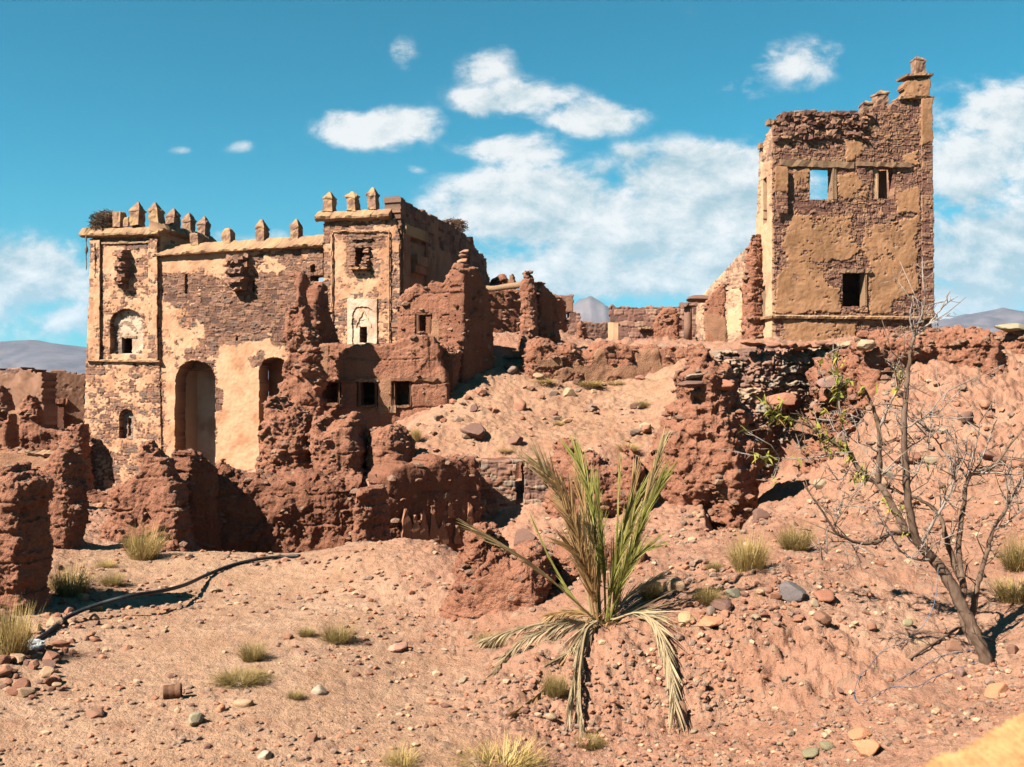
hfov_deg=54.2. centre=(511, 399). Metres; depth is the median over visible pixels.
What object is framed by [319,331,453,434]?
mud house
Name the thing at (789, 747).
rock
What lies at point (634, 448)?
grass tuft
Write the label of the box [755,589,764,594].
rock
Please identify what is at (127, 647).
rock
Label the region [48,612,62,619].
rock
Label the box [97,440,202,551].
mud wall
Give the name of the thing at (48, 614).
rock
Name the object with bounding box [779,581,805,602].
rock
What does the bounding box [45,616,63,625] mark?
rock
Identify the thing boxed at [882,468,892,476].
rock
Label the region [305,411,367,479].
mud lump
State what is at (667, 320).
mud wall
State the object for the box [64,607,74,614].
rock
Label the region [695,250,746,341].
castle wall
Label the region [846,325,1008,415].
mud wall
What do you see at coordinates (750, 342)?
rock
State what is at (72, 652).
rock
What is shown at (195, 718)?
rock
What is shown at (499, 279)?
mud pillar
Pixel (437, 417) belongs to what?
rock
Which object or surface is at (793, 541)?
grass tuft
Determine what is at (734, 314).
plaster wall
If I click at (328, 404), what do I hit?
window frame
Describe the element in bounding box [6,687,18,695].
rock
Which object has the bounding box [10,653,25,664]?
rock
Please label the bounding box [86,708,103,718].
rock
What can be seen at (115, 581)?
grass tuft
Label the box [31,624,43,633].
rock
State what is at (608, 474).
mud mass
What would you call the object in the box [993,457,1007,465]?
rock
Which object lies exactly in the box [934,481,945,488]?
rock
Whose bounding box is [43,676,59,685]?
rock
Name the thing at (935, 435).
rock
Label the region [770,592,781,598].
rock
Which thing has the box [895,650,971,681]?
twine
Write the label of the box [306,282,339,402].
mud pillar
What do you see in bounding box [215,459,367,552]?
mud wall
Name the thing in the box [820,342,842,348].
rock
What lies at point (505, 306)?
mud wall
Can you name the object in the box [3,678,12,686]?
rock
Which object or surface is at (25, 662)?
rock
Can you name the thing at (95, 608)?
rock
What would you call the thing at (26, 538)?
mud wall
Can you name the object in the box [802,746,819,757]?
rock
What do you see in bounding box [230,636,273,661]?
grass tuft
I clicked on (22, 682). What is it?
rock
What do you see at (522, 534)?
rock
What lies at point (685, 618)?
rock
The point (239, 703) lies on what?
rock
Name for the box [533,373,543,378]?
rock
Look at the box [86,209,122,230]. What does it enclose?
bird nest
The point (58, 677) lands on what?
rock
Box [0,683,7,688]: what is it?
rock
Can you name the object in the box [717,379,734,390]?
rock
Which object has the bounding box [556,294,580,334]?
stone wall
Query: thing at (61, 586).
grass tuft
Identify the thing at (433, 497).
mud wall
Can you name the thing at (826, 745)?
rock
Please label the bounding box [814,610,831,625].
rock
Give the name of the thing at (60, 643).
rock
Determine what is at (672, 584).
rock
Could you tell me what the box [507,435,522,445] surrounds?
rock
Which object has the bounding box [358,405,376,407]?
window frame
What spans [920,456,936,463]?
rock
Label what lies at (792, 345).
rock
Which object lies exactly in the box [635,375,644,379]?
rock
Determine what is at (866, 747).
rock
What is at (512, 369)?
rock
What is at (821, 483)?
rock
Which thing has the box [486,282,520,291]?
log beam
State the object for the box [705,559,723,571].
grass tuft
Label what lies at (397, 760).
grass tuft
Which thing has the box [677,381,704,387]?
rock
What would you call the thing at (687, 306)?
round column
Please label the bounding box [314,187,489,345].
castle tower
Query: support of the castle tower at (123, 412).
on the ground
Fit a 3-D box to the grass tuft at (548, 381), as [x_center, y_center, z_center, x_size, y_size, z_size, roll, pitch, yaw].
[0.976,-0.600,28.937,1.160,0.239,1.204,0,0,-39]
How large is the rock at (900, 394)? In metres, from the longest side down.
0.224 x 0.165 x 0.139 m
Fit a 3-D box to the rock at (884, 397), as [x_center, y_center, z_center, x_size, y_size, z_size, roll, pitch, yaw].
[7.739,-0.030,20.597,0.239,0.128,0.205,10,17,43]
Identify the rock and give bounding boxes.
[0,655,10,663]
[0,665,12,676]
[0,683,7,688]
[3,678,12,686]
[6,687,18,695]
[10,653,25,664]
[12,673,19,678]
[12,678,30,687]
[16,687,34,697]
[23,660,28,665]
[27,649,36,654]
[28,659,39,668]
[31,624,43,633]
[39,666,55,677]
[42,651,61,661]
[43,659,55,667]
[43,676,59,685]
[44,612,52,619]
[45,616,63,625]
[45,644,54,649]
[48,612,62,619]
[50,640,69,646]
[50,674,61,682]
[52,682,61,687]
[58,598,66,604]
[60,647,68,652]
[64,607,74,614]
[68,649,76,654]
[77,593,88,600]
[86,631,95,636]
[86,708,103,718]
[88,601,100,610]
[89,613,99,619]
[89,636,100,641]
[91,593,103,600]
[93,620,99,625]
[101,624,113,628]
[121,645,131,650]
[188,712,203,725]
[209,588,220,592]
[215,704,224,711]
[233,699,253,707]
[257,750,271,759]
[283,634,293,639]
[305,733,317,742]
[311,684,327,694]
[388,641,407,651]
[433,415,443,420]
[457,258,466,262]
[458,253,467,257]
[458,677,467,682]
[460,423,485,439]
[470,404,478,411]
[503,355,512,358]
[503,363,514,368]
[507,366,517,373]
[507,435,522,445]
[512,351,521,358]
[513,398,526,410]
[514,528,536,545]
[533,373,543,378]
[545,712,556,720]
[549,410,557,414]
[563,387,575,396]
[630,429,640,434]
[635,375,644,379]
[641,425,651,433]
[663,578,685,591]
[674,701,686,719]
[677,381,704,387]
[678,611,694,626]
[685,373,702,377]
[686,295,708,302]
[690,728,697,733]
[697,616,722,628]
[706,606,715,615]
[710,598,732,610]
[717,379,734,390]
[721,610,729,616]
[725,588,739,597]
[725,689,731,696]
[739,339,765,346]
[751,614,758,620]
[752,508,769,519]
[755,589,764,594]
[756,345,768,348]
[759,611,767,616]
[765,586,772,592]
[766,343,780,347]
[766,392,795,407]
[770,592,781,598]
[773,613,781,619]
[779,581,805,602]
[780,343,788,348]
[786,745,793,749]
[787,342,806,350]
[787,343,796,348]
[791,601,798,607]
[793,617,801,621]
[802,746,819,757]
[809,401,816,409]
[810,344,820,348]
[810,599,818,606]
[812,589,834,601]
[813,479,826,488]
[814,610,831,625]
[815,341,829,345]
[816,375,842,388]
[819,741,834,750]
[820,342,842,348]
[824,342,835,346]
[837,687,843,692]
[841,341,849,348]
[848,727,871,739]
[851,739,880,756]
[856,339,876,350]
[867,623,876,630]
[874,560,885,565]
[882,395,893,400]
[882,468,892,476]
[882,478,887,485]
[887,711,895,716]
[893,455,900,462]
[896,390,902,396]
[902,619,912,626]
[906,616,916,621]
[908,452,921,462]
[914,638,929,646]
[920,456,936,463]
[931,432,938,438]
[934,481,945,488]
[944,712,952,716]
[945,640,962,651]
[956,667,966,676]
[957,411,973,422]
[977,449,997,458]
[979,400,991,408]
[984,682,1007,698]
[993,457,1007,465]
[994,323,1023,331]
[1006,458,1022,467]
[1006,644,1018,653]
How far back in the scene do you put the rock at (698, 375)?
18.91 m
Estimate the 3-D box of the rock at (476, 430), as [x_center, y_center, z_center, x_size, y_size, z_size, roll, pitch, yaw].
[-0.855,0.706,22.260,0.576,0.372,0.757,12,5,-14]
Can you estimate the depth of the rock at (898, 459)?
15.27 m
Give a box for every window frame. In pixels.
[327,403,340,405]
[338,382,341,403]
[358,382,363,404]
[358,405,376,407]
[375,382,377,405]
[392,381,397,404]
[392,405,410,407]
[409,381,411,405]
[416,313,431,316]
[416,314,425,332]
[429,315,431,333]
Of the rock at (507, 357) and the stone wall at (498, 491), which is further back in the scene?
the rock at (507, 357)
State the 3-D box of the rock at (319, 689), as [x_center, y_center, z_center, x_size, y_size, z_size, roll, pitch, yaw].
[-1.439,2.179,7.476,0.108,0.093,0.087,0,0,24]
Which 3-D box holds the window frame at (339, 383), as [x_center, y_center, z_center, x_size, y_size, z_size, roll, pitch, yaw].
[-4.678,-0.185,27.360,0.071,0.649,0.601,0,0,2]
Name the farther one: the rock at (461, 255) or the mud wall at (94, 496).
the rock at (461, 255)
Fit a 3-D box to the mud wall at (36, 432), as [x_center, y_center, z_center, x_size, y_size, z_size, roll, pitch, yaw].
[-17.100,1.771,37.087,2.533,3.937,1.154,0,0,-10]
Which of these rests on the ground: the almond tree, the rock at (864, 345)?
the almond tree
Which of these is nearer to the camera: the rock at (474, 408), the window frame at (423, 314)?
the rock at (474, 408)
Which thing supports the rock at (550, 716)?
on the ground
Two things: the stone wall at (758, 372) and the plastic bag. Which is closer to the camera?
the plastic bag
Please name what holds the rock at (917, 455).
on the ground
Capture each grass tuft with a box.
[0,593,46,655]
[47,556,104,596]
[90,558,118,567]
[95,570,131,585]
[111,521,174,560]
[119,536,144,544]
[200,662,277,689]
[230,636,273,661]
[285,690,305,699]
[295,625,316,636]
[313,616,363,643]
[372,737,426,766]
[410,425,421,440]
[434,730,555,766]
[471,628,512,647]
[494,447,514,451]
[533,376,555,382]
[538,667,571,697]
[553,420,567,424]
[572,380,607,386]
[572,730,608,749]
[606,378,622,384]
[614,441,642,451]
[633,400,648,407]
[633,578,668,598]
[690,583,723,604]
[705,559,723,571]
[719,526,781,572]
[769,514,822,551]
[983,571,1023,604]
[988,527,1023,571]
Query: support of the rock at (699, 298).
on the castle wall at (732, 274)
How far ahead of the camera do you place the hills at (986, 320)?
1973.56 m
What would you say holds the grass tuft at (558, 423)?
on the ground
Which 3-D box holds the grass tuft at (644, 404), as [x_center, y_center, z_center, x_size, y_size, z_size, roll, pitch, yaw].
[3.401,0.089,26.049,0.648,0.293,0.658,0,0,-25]
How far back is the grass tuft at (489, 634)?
9.03 m
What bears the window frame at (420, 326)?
in the mud house at (454, 308)
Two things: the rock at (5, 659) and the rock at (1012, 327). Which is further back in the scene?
the rock at (1012, 327)
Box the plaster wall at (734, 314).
[726,287,743,342]
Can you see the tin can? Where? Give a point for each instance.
(171, 691)
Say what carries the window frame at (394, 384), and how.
in the mud house at (367, 377)
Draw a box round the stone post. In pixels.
[508,274,515,289]
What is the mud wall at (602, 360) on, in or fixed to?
on the ground
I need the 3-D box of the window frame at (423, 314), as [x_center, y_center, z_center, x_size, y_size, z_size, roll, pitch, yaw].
[-2.480,-2.484,29.207,0.458,0.081,0.620,0,0,14]
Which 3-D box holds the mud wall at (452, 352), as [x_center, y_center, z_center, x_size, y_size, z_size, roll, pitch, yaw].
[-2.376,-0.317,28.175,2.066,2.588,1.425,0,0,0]
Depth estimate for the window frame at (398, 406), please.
27.01 m
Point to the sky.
(606, 151)
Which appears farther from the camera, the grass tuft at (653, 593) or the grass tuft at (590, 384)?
the grass tuft at (590, 384)
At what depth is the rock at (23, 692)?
7.26 m
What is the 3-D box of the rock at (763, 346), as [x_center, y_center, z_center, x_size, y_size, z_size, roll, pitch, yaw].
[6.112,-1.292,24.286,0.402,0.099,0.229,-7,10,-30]
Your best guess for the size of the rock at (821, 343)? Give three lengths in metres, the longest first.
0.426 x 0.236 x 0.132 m
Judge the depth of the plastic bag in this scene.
8.69 m
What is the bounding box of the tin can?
[163,683,181,698]
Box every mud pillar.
[277,271,328,415]
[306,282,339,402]
[489,274,508,285]
[516,270,539,350]
[576,320,586,338]
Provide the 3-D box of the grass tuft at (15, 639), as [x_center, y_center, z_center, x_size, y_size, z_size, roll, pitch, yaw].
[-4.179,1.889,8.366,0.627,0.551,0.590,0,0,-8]
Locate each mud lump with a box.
[255,395,312,473]
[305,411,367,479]
[365,423,416,475]
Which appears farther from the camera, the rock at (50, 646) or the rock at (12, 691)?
the rock at (50, 646)
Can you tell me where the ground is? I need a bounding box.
[0,330,1023,766]
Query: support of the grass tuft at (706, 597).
on the ground
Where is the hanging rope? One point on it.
(86, 249)
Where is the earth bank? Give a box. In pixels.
[793,340,862,475]
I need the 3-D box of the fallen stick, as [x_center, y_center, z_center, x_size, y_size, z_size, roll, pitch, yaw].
[3.399,1.924,8.004,1.067,0.108,0.047,0,0,-45]
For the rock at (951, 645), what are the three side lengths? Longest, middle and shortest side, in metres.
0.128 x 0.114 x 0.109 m
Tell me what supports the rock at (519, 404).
on the ground
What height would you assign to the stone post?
1.040 m
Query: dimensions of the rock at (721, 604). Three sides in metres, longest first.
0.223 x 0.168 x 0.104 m
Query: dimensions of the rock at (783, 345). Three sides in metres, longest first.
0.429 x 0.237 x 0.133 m
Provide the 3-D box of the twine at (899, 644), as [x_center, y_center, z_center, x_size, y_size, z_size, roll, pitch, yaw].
[2.868,1.659,7.476,1.639,0.793,0.651,0,0,-36]
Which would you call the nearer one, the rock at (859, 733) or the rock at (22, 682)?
the rock at (859, 733)
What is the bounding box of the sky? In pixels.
[0,0,1023,346]
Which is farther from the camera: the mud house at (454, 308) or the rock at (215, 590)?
the mud house at (454, 308)
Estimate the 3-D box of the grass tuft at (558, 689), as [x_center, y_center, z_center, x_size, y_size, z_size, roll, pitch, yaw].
[0.330,2.103,7.451,0.340,0.268,0.345,0,0,-13]
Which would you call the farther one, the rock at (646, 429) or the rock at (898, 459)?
the rock at (646, 429)
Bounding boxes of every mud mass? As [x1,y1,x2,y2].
[542,438,647,518]
[644,343,767,529]
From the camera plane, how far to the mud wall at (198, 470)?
16.90 m
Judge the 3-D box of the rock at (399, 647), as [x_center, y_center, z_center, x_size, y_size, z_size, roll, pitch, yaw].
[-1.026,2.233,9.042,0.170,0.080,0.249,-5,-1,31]
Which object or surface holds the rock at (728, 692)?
on the ground
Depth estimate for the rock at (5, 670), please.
7.66 m
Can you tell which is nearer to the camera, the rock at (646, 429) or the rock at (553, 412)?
the rock at (646, 429)
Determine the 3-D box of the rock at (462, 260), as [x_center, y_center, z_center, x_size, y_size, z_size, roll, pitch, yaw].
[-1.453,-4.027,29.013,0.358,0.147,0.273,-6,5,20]
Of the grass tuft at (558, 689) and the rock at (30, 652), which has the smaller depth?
the grass tuft at (558, 689)
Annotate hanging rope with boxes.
[85,235,87,269]
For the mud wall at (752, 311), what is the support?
on the ground
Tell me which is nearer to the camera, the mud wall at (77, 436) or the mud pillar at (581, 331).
the mud wall at (77, 436)
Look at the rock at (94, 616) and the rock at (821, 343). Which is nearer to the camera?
the rock at (94, 616)
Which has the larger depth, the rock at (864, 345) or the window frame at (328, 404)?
the window frame at (328, 404)
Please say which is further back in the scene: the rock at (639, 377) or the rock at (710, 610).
the rock at (639, 377)
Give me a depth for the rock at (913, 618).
8.46 m
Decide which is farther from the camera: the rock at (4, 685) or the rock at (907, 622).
the rock at (907, 622)
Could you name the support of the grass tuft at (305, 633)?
on the ground
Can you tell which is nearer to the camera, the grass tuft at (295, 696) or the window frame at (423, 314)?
the grass tuft at (295, 696)
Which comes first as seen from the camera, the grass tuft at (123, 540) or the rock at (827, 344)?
the grass tuft at (123, 540)
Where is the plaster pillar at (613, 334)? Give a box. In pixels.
[608,322,618,340]
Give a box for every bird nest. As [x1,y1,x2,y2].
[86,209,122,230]
[442,216,468,231]
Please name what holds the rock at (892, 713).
on the ground
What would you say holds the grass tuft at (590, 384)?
on the ground
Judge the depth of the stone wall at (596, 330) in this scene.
46.07 m
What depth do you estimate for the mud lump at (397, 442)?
20.30 m
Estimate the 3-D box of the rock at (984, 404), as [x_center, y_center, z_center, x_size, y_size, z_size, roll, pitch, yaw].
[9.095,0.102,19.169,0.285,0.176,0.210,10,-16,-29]
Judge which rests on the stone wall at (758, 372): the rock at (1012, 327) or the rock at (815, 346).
the rock at (815, 346)
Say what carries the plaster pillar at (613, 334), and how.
on the ground
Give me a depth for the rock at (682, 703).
7.16 m
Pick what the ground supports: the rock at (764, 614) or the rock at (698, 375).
the rock at (764, 614)
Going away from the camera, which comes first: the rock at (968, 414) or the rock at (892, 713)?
the rock at (892, 713)
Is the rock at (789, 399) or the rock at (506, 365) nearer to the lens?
the rock at (789, 399)
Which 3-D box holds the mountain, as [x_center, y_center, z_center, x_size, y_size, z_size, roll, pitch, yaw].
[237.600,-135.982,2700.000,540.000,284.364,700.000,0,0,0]
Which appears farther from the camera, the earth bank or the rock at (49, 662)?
the earth bank
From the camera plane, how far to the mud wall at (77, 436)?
32.73 m
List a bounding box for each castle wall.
[152,219,324,471]
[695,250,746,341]
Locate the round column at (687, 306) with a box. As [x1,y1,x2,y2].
[679,302,697,339]
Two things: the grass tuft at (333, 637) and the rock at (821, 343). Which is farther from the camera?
the rock at (821, 343)
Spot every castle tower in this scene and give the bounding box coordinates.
[78,201,216,489]
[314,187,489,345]
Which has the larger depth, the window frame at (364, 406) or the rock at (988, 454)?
the window frame at (364, 406)
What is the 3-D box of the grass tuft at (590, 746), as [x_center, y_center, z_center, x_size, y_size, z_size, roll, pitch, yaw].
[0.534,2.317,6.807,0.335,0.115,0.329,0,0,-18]
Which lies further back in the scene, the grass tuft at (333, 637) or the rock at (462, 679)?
the grass tuft at (333, 637)
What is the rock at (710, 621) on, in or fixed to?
on the ground
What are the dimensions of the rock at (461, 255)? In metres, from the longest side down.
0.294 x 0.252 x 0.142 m
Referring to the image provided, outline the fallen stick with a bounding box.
[909,625,960,658]
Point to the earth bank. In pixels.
(850, 367)
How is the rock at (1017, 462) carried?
on the ground
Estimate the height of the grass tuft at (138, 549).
0.664 m
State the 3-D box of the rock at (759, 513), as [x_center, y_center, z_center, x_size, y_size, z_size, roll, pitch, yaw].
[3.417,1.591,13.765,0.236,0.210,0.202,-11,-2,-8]
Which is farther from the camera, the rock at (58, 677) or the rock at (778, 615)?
the rock at (778, 615)
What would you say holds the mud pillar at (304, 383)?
on the ground
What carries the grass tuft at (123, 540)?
on the ground
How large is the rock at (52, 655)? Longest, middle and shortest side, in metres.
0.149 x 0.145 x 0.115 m
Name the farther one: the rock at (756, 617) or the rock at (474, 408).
the rock at (474, 408)
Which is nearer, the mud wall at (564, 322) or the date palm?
the date palm
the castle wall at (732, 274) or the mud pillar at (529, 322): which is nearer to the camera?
the mud pillar at (529, 322)
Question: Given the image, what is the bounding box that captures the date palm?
[455,427,687,742]
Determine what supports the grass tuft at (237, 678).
on the ground
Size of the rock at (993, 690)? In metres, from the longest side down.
0.181 x 0.136 x 0.085 m
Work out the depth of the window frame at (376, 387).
27.05 m
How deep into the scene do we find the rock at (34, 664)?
7.97 m
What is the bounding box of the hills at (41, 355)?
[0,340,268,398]
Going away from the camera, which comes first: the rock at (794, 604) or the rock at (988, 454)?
the rock at (794, 604)
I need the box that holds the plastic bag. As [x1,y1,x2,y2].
[28,638,45,651]
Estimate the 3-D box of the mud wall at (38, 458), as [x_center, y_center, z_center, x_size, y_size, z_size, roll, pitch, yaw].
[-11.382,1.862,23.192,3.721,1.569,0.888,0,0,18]
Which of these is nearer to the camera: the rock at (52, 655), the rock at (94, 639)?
the rock at (52, 655)
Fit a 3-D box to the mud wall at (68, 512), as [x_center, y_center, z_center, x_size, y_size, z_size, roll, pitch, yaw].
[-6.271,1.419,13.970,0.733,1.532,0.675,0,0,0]
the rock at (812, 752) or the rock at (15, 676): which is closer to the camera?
the rock at (812, 752)
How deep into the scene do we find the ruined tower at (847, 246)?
33.38 m
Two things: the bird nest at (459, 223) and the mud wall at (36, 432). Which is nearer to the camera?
the mud wall at (36, 432)
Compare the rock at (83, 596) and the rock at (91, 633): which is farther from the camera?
the rock at (83, 596)
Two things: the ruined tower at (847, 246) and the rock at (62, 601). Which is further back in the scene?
the ruined tower at (847, 246)
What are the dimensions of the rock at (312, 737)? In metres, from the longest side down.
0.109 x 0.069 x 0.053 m
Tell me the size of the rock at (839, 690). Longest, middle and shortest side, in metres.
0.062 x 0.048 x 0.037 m
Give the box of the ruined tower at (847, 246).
[756,56,935,341]
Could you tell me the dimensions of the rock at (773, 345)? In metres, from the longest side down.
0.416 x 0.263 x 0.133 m
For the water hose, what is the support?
on the ground
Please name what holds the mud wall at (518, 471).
on the ground
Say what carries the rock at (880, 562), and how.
on the ground
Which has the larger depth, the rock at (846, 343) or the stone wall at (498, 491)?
the rock at (846, 343)
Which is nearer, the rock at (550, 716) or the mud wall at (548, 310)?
the rock at (550, 716)
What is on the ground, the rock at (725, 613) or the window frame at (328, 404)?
the rock at (725, 613)
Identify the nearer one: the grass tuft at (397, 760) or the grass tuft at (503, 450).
the grass tuft at (397, 760)
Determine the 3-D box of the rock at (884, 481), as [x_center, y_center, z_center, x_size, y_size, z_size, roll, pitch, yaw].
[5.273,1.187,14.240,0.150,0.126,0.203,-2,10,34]
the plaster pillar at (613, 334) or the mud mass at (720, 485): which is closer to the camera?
the mud mass at (720, 485)
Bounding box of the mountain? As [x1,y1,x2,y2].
[566,296,609,322]
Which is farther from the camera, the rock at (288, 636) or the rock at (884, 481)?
the rock at (884, 481)
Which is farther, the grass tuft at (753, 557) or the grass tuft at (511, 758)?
the grass tuft at (753, 557)
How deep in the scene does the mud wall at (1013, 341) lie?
23.97 m
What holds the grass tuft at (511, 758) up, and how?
on the ground
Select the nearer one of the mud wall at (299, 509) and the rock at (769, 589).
the rock at (769, 589)
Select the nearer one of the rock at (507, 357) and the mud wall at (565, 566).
the mud wall at (565, 566)
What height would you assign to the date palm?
2.256 m
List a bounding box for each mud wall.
[0,385,19,448]
[0,446,89,506]
[0,461,54,615]
[17,394,63,450]
[38,447,92,549]
[56,423,93,488]
[87,489,107,505]
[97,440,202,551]
[171,448,222,550]
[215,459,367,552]
[349,484,391,541]
[367,452,485,551]
[398,342,462,404]
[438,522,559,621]
[481,457,539,479]
[488,289,521,332]
[518,336,696,382]
[534,281,560,344]
[553,537,648,584]
[555,296,569,332]
[652,306,681,339]
[702,282,728,341]
[739,234,763,338]
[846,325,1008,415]
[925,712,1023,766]
[994,330,1023,354]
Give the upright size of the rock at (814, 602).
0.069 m
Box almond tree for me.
[719,257,1023,664]
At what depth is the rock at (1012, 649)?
7.67 m
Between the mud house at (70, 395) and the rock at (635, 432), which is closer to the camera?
the rock at (635, 432)
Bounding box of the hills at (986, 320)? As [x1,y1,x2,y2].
[931,308,1023,332]
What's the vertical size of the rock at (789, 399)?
0.365 m
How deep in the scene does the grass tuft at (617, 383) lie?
29.47 m
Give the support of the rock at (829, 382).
on the earth bank
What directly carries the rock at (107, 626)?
on the ground
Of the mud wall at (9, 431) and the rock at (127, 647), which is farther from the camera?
the mud wall at (9, 431)
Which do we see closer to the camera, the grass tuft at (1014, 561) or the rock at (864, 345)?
the grass tuft at (1014, 561)
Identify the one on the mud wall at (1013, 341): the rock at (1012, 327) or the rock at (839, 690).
the rock at (1012, 327)
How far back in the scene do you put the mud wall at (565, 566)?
10.54 m
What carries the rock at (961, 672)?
on the ground
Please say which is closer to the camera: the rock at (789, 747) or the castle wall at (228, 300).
the rock at (789, 747)
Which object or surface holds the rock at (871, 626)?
on the ground
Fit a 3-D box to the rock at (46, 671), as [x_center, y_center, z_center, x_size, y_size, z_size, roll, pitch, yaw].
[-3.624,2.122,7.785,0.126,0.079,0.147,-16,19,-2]
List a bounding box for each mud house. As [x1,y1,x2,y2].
[0,367,57,427]
[49,370,85,430]
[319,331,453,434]
[395,262,496,383]
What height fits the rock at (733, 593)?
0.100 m
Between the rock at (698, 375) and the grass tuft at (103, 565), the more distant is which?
the rock at (698, 375)
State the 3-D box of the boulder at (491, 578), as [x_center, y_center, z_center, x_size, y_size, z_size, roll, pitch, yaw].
[-0.134,1.913,10.383,1.314,1.272,1.120,0,0,0]
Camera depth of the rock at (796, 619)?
8.13 m
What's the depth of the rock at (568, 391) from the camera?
27.98 m
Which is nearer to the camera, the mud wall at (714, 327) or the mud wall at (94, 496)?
the mud wall at (94, 496)
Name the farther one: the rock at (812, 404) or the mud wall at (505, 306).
the mud wall at (505, 306)
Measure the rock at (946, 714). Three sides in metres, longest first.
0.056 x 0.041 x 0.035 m
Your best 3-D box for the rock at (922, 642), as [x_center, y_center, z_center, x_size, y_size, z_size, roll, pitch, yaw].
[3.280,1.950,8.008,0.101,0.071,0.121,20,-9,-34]
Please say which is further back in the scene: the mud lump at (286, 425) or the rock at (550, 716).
the mud lump at (286, 425)
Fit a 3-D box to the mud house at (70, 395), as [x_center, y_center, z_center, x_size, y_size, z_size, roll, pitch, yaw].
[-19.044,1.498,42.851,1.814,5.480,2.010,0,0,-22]
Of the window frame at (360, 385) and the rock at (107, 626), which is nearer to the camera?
the rock at (107, 626)
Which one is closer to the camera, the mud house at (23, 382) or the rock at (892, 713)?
the rock at (892, 713)
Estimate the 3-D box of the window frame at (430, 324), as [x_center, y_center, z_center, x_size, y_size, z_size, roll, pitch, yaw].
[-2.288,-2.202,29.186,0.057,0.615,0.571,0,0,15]
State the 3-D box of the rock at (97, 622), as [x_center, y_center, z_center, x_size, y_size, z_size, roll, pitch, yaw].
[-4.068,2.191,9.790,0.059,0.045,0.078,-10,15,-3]
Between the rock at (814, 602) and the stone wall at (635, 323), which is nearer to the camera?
the rock at (814, 602)
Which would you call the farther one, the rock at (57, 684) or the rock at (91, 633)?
the rock at (91, 633)
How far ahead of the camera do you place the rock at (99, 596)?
10.82 m
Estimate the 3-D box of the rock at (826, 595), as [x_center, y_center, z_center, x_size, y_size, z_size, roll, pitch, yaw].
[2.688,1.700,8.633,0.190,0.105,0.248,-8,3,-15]
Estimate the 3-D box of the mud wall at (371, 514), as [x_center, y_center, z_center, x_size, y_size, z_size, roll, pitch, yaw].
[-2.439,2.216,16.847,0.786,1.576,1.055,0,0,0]
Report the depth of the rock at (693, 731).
6.91 m
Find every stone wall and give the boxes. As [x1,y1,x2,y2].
[475,458,546,515]
[556,294,580,334]
[582,321,607,339]
[609,304,696,340]
[710,347,846,483]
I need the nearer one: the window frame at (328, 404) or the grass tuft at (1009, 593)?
the grass tuft at (1009, 593)
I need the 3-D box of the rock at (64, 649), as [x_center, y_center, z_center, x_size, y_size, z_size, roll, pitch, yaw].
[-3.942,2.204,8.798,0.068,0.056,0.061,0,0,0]
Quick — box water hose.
[36,554,300,639]
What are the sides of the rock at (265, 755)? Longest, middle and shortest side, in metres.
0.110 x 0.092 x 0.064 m
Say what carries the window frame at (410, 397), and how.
in the mud house at (367, 377)
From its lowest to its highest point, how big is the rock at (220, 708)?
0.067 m
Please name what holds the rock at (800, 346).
on the stone wall at (758, 372)
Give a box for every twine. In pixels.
[854,570,978,701]
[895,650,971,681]
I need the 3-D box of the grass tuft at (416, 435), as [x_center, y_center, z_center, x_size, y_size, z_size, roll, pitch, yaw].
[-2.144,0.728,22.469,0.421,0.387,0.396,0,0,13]
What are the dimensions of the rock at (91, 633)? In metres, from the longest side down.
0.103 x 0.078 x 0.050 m

